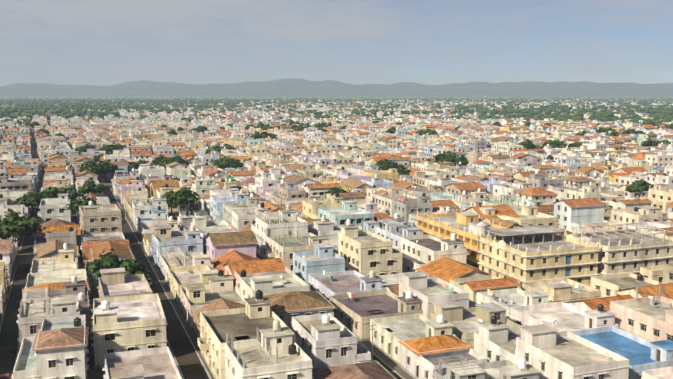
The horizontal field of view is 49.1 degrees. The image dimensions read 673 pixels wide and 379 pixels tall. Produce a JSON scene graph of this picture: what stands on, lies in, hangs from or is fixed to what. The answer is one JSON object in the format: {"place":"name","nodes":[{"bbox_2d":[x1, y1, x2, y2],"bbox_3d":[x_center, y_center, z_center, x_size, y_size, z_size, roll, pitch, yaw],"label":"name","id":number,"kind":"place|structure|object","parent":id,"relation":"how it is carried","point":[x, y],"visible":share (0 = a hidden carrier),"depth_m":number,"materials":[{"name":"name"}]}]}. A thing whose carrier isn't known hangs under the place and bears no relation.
{"place":"outdoors","nodes":[
{"label":"outdoors","id":0,"kind":"place"},
{"bbox_2d":[0,78,672,96],"bbox_3d":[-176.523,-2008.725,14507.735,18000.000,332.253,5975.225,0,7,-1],"label":"hills","id":1,"kind":"structure","parent":0,"point":[298,87],"depth_m":12811.62,"materials":[{"name":"grey"}]},
{"bbox_2d":[0,97,672,378],"bbox_3d":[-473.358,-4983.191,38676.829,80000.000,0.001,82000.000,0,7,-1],"label":"ground","id":2,"kind":"structure","parent":0,"point":[22,258],"depth_m":273.30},
{"bbox_2d":[0,121,404,378],"bbox_3d":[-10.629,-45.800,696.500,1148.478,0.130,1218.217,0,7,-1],"label":"street","id":3,"kind":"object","parent":2,"relation":"on","point":[187,358],"visible":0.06,"depth_m":146.13,"materials":[{"name":"grey asphalt"}]},
{"bbox_2d":[0,148,653,378],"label":"street props","id":4,"kind":"object","parent":2,"relation":"on","point":[8,375],"visible":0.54,"depth_m":187.35,"materials":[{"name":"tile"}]},
{"bbox_2d":[0,97,672,279],"bbox_3d":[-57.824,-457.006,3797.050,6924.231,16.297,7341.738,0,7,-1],"label":"trees","id":5,"kind":"object","parent":2,"relation":"on","point":[14,224],"visible":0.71,"depth_m":1089.96,"materials":[{"name":"green plant"}]},
{"bbox_2d":[0,99,672,129],"bbox_3d":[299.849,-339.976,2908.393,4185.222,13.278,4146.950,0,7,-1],"label":"town","id":6,"kind":"object","parent":2,"relation":"on","point":[247,116],"visible":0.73,"depth_m":1192.05,"materials":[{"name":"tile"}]},
{"bbox_2d":[0,153,672,378],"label":"town","id":7,"kind":"object","parent":2,"relation":"on","point":[320,287],"visible":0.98,"depth_m":157.02,"materials":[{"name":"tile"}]},
{"bbox_2d":[0,120,672,173],"bbox_3d":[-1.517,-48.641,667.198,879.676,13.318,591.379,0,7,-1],"label":"town","id":8,"kind":"object","parent":2,"relation":"on","point":[472,142],"visible":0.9,"depth_m":572.77,"materials":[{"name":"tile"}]},
{"bbox_2d":[416,201,672,289],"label":"building","id":9,"kind":"structure","parent":2,"relation":"on","point":[531,244],"depth_m":175.53,"materials":[{"name":"paint"}]},
{"bbox_2d":[0,0,672,85],"label":"sky","id":10,"kind":"structure","parent":0,"point":[62,42],"materials":[{"name":"blue"}]}
]}

